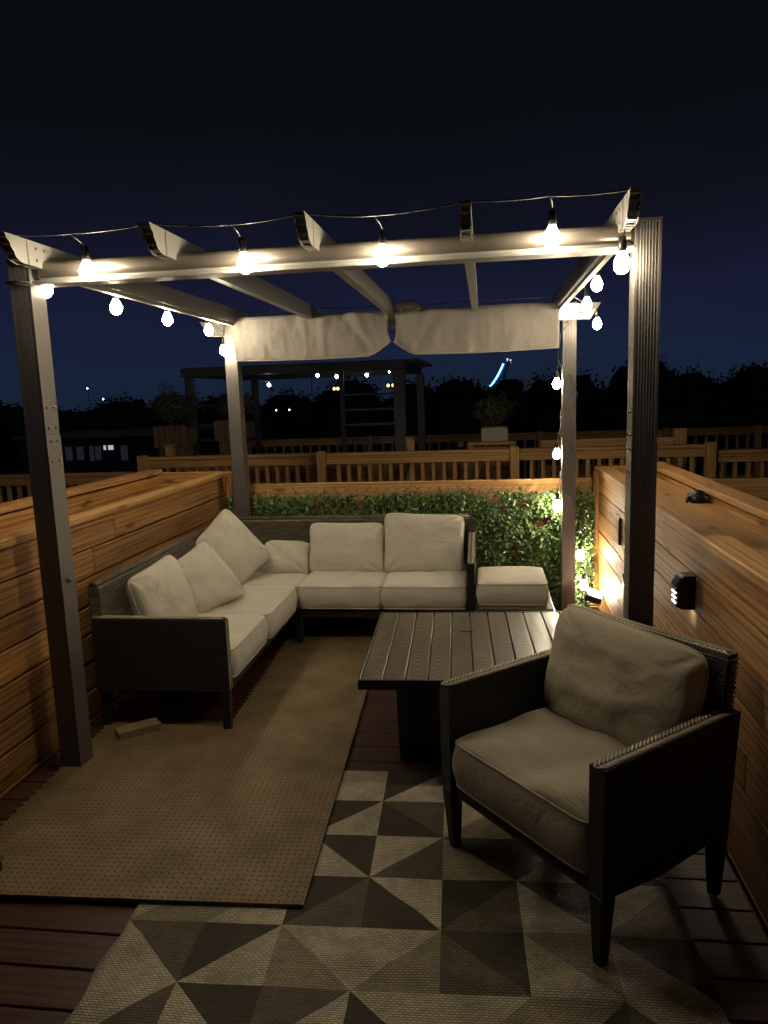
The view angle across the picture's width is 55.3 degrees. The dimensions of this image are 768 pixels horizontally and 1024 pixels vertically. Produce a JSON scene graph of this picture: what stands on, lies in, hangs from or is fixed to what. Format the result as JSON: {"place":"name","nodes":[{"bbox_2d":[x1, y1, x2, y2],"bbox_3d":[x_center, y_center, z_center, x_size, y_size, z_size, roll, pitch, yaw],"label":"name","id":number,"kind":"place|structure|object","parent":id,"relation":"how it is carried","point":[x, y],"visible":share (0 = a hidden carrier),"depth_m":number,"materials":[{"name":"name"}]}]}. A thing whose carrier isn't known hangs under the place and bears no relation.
{"place":"outdoors","nodes":[
{"label":"outdoors","id":0,"kind":"place"},
{"bbox_2d":[0,847,3,870],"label":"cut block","id":1,"kind":"object","parent":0,"point":[1,857],"depth_m":2.53,"materials":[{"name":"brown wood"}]},
{"bbox_2d":[12,426,215,480],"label":"house","id":2,"kind":"structure","parent":0,"point":[105,450],"depth_m":29.84,"materials":[{"name":"paint"}]},
{"bbox_2d":[63,445,75,461],"bbox_3d":[-12.866,-2.387,29.973,0.460,0.710,0.060,-1,9,8],"label":"window","id":3,"kind":"structure","parent":2,"relation":"in","point":[69,451],"depth_m":29.95,"materials":[{"name":"white glass"}]},
{"bbox_2d":[74,444,86,461],"bbox_3d":[-12.371,-2.393,29.904,0.460,0.710,0.060,-1,9,8],"label":"window","id":4,"kind":"structure","parent":2,"relation":"in","point":[80,450],"depth_m":29.88,"materials":[{"name":"white glass"}]},
{"bbox_2d":[87,444,97,462],"bbox_3d":[-11.875,-2.374,29.839,0.360,0.760,0.060,-1,9,8],"label":"window","id":5,"kind":"structure","parent":2,"relation":"in","point":[91,456],"depth_m":29.82,"materials":[{"name":"white glass"}]},
{"bbox_2d":[93,444,103,461],"bbox_3d":[-11.603,-2.402,29.797,0.410,0.710,0.060,-1,9,8],"label":"window","id":6,"kind":"structure","parent":2,"relation":"in","point":[98,448],"depth_m":29.77,"materials":[{"name":"white glass"}]},
{"bbox_2d":[102,443,107,451],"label":"window","id":7,"kind":"structure","parent":2,"relation":"in","point":[104,445],"depth_m":29.70,"materials":[{"name":"white glass"}]},
{"bbox_2d":[106,443,115,451],"bbox_3d":[-11.051,-2.612,29.688,0.380,0.340,0.060,-1,9,8],"label":"window","id":8,"kind":"structure","parent":2,"relation":"in","point":[111,446],"depth_m":29.66,"materials":[{"name":"white glass"}]},
{"bbox_2d":[118,443,130,461],"bbox_3d":[-10.488,-2.392,29.646,0.460,0.760,0.060,-1,9,8],"label":"window","id":9,"kind":"structure","parent":2,"relation":"in","point":[124,448],"depth_m":29.62,"materials":[{"name":"white glass"}]},
{"bbox_2d":[64,401,605,474],"bbox_3d":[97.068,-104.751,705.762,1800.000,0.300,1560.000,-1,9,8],"label":"ground","id":10,"kind":"structure","parent":0,"point":[521,466],"depth_m":98.51,"materials":[{"name":"black"}]},
{"bbox_2d":[13,406,91,473],"bbox_3d":[-17.361,-0.985,41.303,5.765,9.874,5.625,-1,9,8],"label":"tree","id":11,"kind":"object","parent":10,"relation":"on","point":[70,422],"visible":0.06,"depth_m":39.81,"materials":[{"name":"green plant"}]},
{"bbox_2d":[80,389,187,429],"bbox_3d":[-13.360,-1.087,38.713,6.308,10.611,6.576,-1,9,8],"label":"tree","id":12,"kind":"object","parent":10,"relation":"on","point":[122,414],"visible":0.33,"depth_m":36.22,"materials":[{"name":"green plant"}]},
{"bbox_2d":[197,397,261,454],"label":"tree","id":13,"kind":"object","parent":10,"relation":"on","point":[210,418],"visible":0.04,"depth_m":41.81,"materials":[{"name":"green plant"}]},
{"bbox_2d":[246,386,328,453],"bbox_3d":[-5.214,-1.742,41.079,6.095,10.613,5.053,6,12,40],"label":"tree","id":14,"kind":"object","parent":10,"relation":"on","point":[306,418],"visible":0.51,"depth_m":38.75,"materials":[{"name":"green plant"}]},
{"bbox_2d":[0,379,730,447],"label":"distant woods","id":15,"kind":"object","parent":10,"relation":"on","point":[17,414],"visible":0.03,"depth_m":125.41,"materials":[{"name":"green plant"}]},
{"bbox_2d":[427,374,507,449],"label":"tree","id":16,"kind":"object","parent":10,"relation":"on","point":[454,389],"visible":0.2,"depth_m":43.36,"materials":[{"name":"green plant"}]},
{"bbox_2d":[476,378,531,461],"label":"tree","id":17,"kind":"object","parent":10,"relation":"on","point":[516,422],"visible":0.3,"depth_m":56.83,"materials":[{"name":"green plant"}]},
{"bbox_2d":[521,367,607,464],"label":"tree","id":18,"kind":"object","parent":10,"relation":"on","point":[543,399],"visible":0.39,"depth_m":41.44,"materials":[{"name":"green plant"}]},
{"bbox_2d":[594,355,709,464],"bbox_3d":[13.922,-2.449,38.632,5.505,11.471,6.201,-4,9,-11],"label":"tree","id":19,"kind":"object","parent":10,"relation":"on","point":[676,409],"visible":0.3,"depth_m":36.52,"materials":[{"name":"green plant"}]},
{"bbox_2d":[674,364,727,471],"bbox_3d":[16.686,-2.511,40.117,5.367,10.944,6.140,-1,9,8],"label":"tree","id":20,"kind":"object","parent":10,"relation":"on","point":[697,384],"visible":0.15,"depth_m":38.43,"materials":[{"name":"green plant"}]},
{"bbox_2d":[702,361,767,470],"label":"tree","id":21,"kind":"object","parent":10,"relation":"on","point":[743,402],"visible":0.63,"depth_m":36.29,"materials":[{"name":"green plant"}]},
{"bbox_2d":[1,470,765,594],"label":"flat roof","id":22,"kind":"structure","parent":0,"point":[14,493],"depth_m":14.82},
{"bbox_2d":[0,471,133,514],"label":"deck railing","id":23,"kind":"object","parent":22,"relation":"on","point":[8,481],"visible":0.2,"depth_m":8.07,"materials":[{"name":"brown wood"}]},
{"bbox_2d":[164,444,175,471],"bbox_3d":[-2.460,-0.164,8.592,0.106,1.250,0.106,-1,9,8],"label":"fence post","id":24,"kind":"object","parent":22,"relation":"on","point":[170,450],"visible":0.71,"depth_m":8.47,"materials":[{"name":"brown wood"}]},
{"bbox_2d":[153,425,196,455],"bbox_3d":[-2.587,-0.367,9.252,0.430,1.454,0.320,-1,9,8],"label":"slat planter","id":25,"kind":"object","parent":22,"relation":"on","point":[183,438],"visible":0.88,"depth_m":9.02,"materials":[{"name":"brown wood"}]},
{"bbox_2d":[144,381,209,425],"bbox_3d":[-2.623,-1.317,9.103,0.826,0.646,0.741,-1,9,8],"label":"planter shrub","id":26,"kind":"object","parent":25,"relation":"in","point":[171,406],"visible":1,"depth_m":9.02,"materials":[{"name":"green plant"}]},
{"bbox_2d":[213,420,254,454],"bbox_3d":[-1.853,-0.416,9.276,0.420,1.496,0.320,-1,9,8],"label":"slat planter","id":27,"kind":"object","parent":22,"relation":"on","point":[221,432],"visible":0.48,"depth_m":9.06,"materials":[{"name":"brown wood"}]},
{"bbox_2d":[209,388,262,419],"bbox_3d":[-1.853,-1.319,9.190,0.654,0.490,0.594,-5,10,-20],"label":"planter shrub","id":28,"kind":"object","parent":27,"relation":"in","point":[223,403],"visible":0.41,"depth_m":9.12,"materials":[{"name":"green plant"}]},
{"bbox_2d":[180,358,431,454],"bbox_3d":[-0.920,-1.019,10.696,3.150,2.180,2.560,-1,9,8],"label":"dark pergola","id":29,"kind":"object","parent":22,"relation":"on","point":[401,368],"visible":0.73,"depth_m":9.38,"materials":[{"name":"grey paint"}]},
{"bbox_2d":[242,369,391,386],"bbox_3d":[-1.095,-1.886,10.255,2.904,0.248,0.692,-6,10,-22],"label":"string light","id":30,"kind":"object","parent":29,"relation":"hanging from","point":[317,375],"visible":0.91,"depth_m":10.30,"materials":[{"name":"white"}]},
{"bbox_2d":[331,378,338,389],"bbox_3d":[-0.701,-2.023,11.014,0.200,0.382,0.044,-1,9,8],"label":"warm lantern","id":31,"kind":"object","parent":29,"relation":"hanging from","point":[337,388],"visible":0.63,"depth_m":11.03,"materials":[{"name":"yellow plastic"}]},
{"bbox_2d":[149,462,509,502],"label":"deck parapet","id":32,"kind":"structure","parent":22,"relation":"on","point":[332,473],"depth_m":8.61,"materials":[{"name":"brown wood"}]},
{"bbox_2d":[405,437,415,480],"bbox_3d":[0.309,-0.192,8.105,0.106,1.270,0.106,-1,9,8],"label":"fence post","id":33,"kind":"object","parent":22,"relation":"on","point":[410,443],"visible":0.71,"depth_m":7.99,"materials":[{"name":"brown wood"}]},
{"bbox_2d":[136,441,716,537],"bbox_3d":[0.304,-0.074,7.660,5.940,1.175,0.170,-1,9,8],"label":"deck railing","id":34,"kind":"object","parent":22,"relation":"on","point":[513,455],"visible":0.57,"depth_m":7.60,"materials":[{"name":"brown wood"}]},
{"bbox_2d":[468,439,515,500],"bbox_3d":[1.263,-0.249,8.578,0.540,1.170,0.400,-1,9,8],"label":"deck cabinet","id":35,"kind":"object","parent":22,"relation":"on","point":[504,473],"visible":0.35,"depth_m":8.36,"materials":[{"name":"brown wood"}]},
{"bbox_2d":[481,426,507,440],"bbox_3d":[1.275,-0.908,8.470,0.300,0.160,0.300,-1,9,8],"label":"planter box","id":36,"kind":"object","parent":35,"relation":"on","point":[497,433],"visible":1,"depth_m":8.32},
{"bbox_2d":[471,388,518,428],"bbox_3d":[1.242,-1.181,8.437,0.536,0.501,0.537,6,12,41],"label":"potted plant","id":37,"kind":"object","parent":36,"relation":"in","point":[490,407],"visible":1,"depth_m":8.35,"materials":[{"name":"green plant"}]},
{"bbox_2d":[251,425,767,478],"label":"deck railing","id":38,"kind":"object","parent":22,"relation":"on","point":[757,431],"visible":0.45,"depth_m":12.16,"materials":[{"name":"brown wood"}]},
{"bbox_2d":[540,428,686,529],"bbox_3d":[2.516,-0.269,8.112,1.550,1.270,0.090,-1,9,8],"label":"deck railing","id":39,"kind":"object","parent":22,"relation":"on","point":[679,436],"visible":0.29,"depth_m":8.04,"materials":[{"name":"brown wood"}]},
{"bbox_2d":[710,478,767,501],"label":"back fence","id":40,"kind":"object","parent":22,"relation":"on","point":[756,487],"depth_m":5.23,"materials":[{"name":"brown wood"}]},
{"bbox_2d":[716,448,767,478],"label":"deck railing","id":41,"kind":"object","parent":22,"relation":"on","point":[747,456],"visible":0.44,"depth_m":7.17,"materials":[{"name":"brown wood"}]},
{"bbox_2d":[0,599,767,1023],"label":"deck floor","id":42,"kind":"structure","parent":0,"point":[52,951],"depth_m":2.30,"materials":[{"name":"brown wood"}]},
{"bbox_2d":[0,469,232,798],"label":"privacy fence","id":43,"kind":"object","parent":42,"relation":"on","point":[115,528],"visible":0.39,"depth_m":3.70,"materials":[{"name":"brown wood"}]},
{"bbox_2d":[0,636,371,907],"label":"rug","id":44,"kind":"object","parent":42,"relation":"on","point":[213,812],"visible":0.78,"depth_m":2.92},
{"bbox_2d":[115,717,160,740],"bbox_3d":[-1.196,1.064,3.568,0.200,0.062,0.080,-8,11,-32],"label":"wood block","id":45,"kind":"object","parent":44,"relation":"on","point":[134,729],"depth_m":3.54,"materials":[{"name":"brown wood"}]},
{"bbox_2d":[88,514,475,728],"bbox_3d":[-0.389,0.549,4.426,1.854,0.760,1.951,-1,9,8],"label":"corner sofa","id":46,"kind":"object","parent":42,"relation":"on","point":[220,649],"visible":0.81,"depth_m":4.03,"materials":[{"name":"beige fabric"}]},
{"bbox_2d":[126,555,197,615],"bbox_3d":[-1.162,0.448,3.843,0.257,0.390,0.334,3,10,28],"label":"cushion","id":47,"kind":"object","parent":46,"relation":"on","point":[160,587],"visible":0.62,"depth_m":3.76,"materials":[{"name":"beige fabric"}]},
{"bbox_2d":[177,542,244,612],"bbox_3d":[-1.035,0.381,4.272,0.286,0.379,0.360,3,10,30],"label":"cushion","id":48,"kind":"object","parent":46,"relation":"on","point":[213,582],"visible":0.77,"depth_m":4.20,"materials":[{"name":"beige fabric"}]},
{"bbox_2d":[196,509,269,584],"bbox_3d":[-1.008,0.234,4.875,0.441,0.473,0.319,-1,9,8],"label":"cushion","id":49,"kind":"object","parent":46,"relation":"on","point":[235,543],"visible":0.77,"depth_m":4.82,"materials":[{"name":"beige fabric"}]},
{"bbox_2d":[255,540,309,573],"bbox_3d":[-0.701,0.328,5.118,0.379,0.250,0.241,-1,9,8],"label":"cushion","id":50,"kind":"object","parent":46,"relation":"on","point":[289,556],"visible":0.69,"depth_m":5.04,"materials":[{"name":"beige fabric"}]},
{"bbox_2d":[309,522,384,572],"bbox_3d":[-0.259,0.254,5.090,0.541,0.346,0.243,-1,9,8],"label":"cushion","id":51,"kind":"object","parent":46,"relation":"on","point":[346,546],"visible":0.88,"depth_m":5.02,"materials":[{"name":"beige fabric"}]},
{"bbox_2d":[384,513,464,572],"bbox_3d":[0.272,0.216,5.011,0.557,0.405,0.254,-1,9,8],"label":"cushion","id":52,"kind":"object","parent":46,"relation":"on","point":[425,542],"visible":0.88,"depth_m":4.95,"materials":[{"name":"beige fabric"}]},
{"bbox_2d":[0,186,662,766],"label":"pergola","id":53,"kind":"object","parent":42,"relation":"on","point":[40,268],"visible":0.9,"depth_m":2.93,"materials":[{"name":"grey wood"}]},
{"bbox_2d":[5,189,629,601],"bbox_3d":[0.006,-0.192,4.073,2.670,2.205,2.736,-1,9,8],"label":"string light","id":54,"kind":"object","parent":53,"relation":"hanging from","point":[621,265],"visible":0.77,"depth_m":2.73,"materials":[{"name":"white glass"}]},
{"bbox_2d":[233,300,558,361],"bbox_3d":[0.054,-1.262,5.049,2.247,0.377,0.120,-1,9,8],"label":"canopy","id":55,"kind":"object","parent":53,"relation":"hanging from","point":[484,328],"visible":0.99,"depth_m":5.02,"materials":[{"name":"fabric"}]},
{"bbox_2d":[64,771,728,1023],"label":"rug","id":56,"kind":"object","parent":42,"relation":"on","point":[407,914],"visible":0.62,"depth_m":2.14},
{"bbox_2d":[439,604,740,967],"bbox_3d":[0.648,0.798,2.414,0.633,0.812,0.730,-7,10,-31],"label":"armchair","id":57,"kind":"object","parent":56,"relation":"on","point":[593,752],"visible":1,"depth_m":2.26,"materials":[{"name":"beige fabric"}]},
{"bbox_2d":[225,482,597,607],"bbox_3d":[0.171,0.263,5.545,2.789,0.945,0.144,-1,9,8],"label":"leaf screen","id":58,"kind":"object","parent":42,"relation":"on","point":[495,513],"visible":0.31,"depth_m":5.42,"materials":[{"name":"green plant"}]},
{"bbox_2d":[249,478,591,592],"bbox_3d":[0.187,0.197,5.637,2.730,0.872,0.035,-1,9,8],"label":"back fence","id":59,"kind":"object","parent":42,"relation":"on","point":[341,487],"visible":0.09,"depth_m":5.54,"materials":[{"name":"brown wood"}]},
{"bbox_2d":[357,611,560,760],"bbox_3d":[0.413,0.827,3.431,0.940,0.465,0.950,-1,9,6],"label":"coffee table","id":60,"kind":"object","parent":42,"relation":"on","point":[413,659],"visible":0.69,"depth_m":3.27,"materials":[{"name":"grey wood"}]},
{"bbox_2d":[476,566,554,611],"bbox_3d":[0.828,0.617,4.669,0.475,0.467,0.540,-1,9,8],"label":"ottoman","id":61,"kind":"object","parent":42,"relation":"on","point":[511,588],"visible":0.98,"depth_m":4.46,"materials":[{"name":"beige fabric"}]},
{"bbox_2d":[584,588,602,610],"bbox_3d":[1.469,0.641,5.158,0.127,0.223,0.127,-1,9,8],"label":"flood lamp","id":62,"kind":"object","parent":42,"relation":"on","point":[593,596],"visible":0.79,"depth_m":5.11,"materials":[{"name":"black metal"}]},
{"bbox_2d":[592,461,767,926],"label":"wooden fence","id":63,"kind":"object","parent":42,"relation":"on","point":[717,546],"visible":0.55,"depth_m":2.74,"materials":[{"name":"brown wood"}]},
{"bbox_2d":[617,510,624,619],"bbox_3d":[1.428,0.453,4.283,0.022,0.848,0.610,-1,9,8],"label":"hatch door","id":64,"kind":"structure","parent":63,"relation":"in","point":[620,567],"depth_m":4.45,"materials":[{"name":"brown wood"}]},
{"bbox_2d":[670,572,695,609],"bbox_3d":[1.187,0.314,2.914,0.078,0.136,0.076,-1,9,8],"label":"wall lamp","id":65,"kind":"object","parent":63,"relation":"attached to","point":[683,587],"visible":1,"depth_m":2.88,"materials":[{"name":"black plastic"}]},
{"bbox_2d":[685,490,709,503],"bbox_3d":[1.668,-0.084,3.898,0.121,0.065,0.121,2,10,23],"label":"light","id":66,"kind":"object","parent":63,"relation":"on","point":[697,496],"visible":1,"depth_m":3.86,"materials":[{"name":"black plastic"}]},
{"bbox_2d":[0,0,767,411],"label":"sky","id":67,"kind":"structure","parent":0,"point":[114,114],"materials":[{"name":"blue"}]},
{"bbox_2d":[438,399,491,449],"bbox_3d":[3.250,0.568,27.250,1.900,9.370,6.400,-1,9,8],"label":"brick house","id":68,"kind":"structure","parent":0,"point":[459,419],"depth_m":23.71,"materials":[{"name":"white"}]},
{"bbox_2d":[455,432,465,448],"bbox_3d":[2.479,-2.319,23.787,0.360,0.560,0.060,-1,9,8],"label":"window","id":69,"kind":"structure","parent":68,"relation":"in","point":[462,445],"depth_m":23.78,"materials":[{"name":"black"}]},
{"bbox_2d":[472,431,482,446],"bbox_3d":[3.024,-2.326,23.711,0.360,0.560,0.060,-1,9,8],"label":"window","id":70,"kind":"structure","parent":68,"relation":"in","point":[473,432],"depth_m":23.67,"materials":[{"name":"black"}]},
{"bbox_2d":[489,358,510,388],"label":"leaning tower","id":71,"kind":"structure","parent":0,"point":[501,374],"depth_m":388.27,"materials":[{"name":"blue"}]}
]}

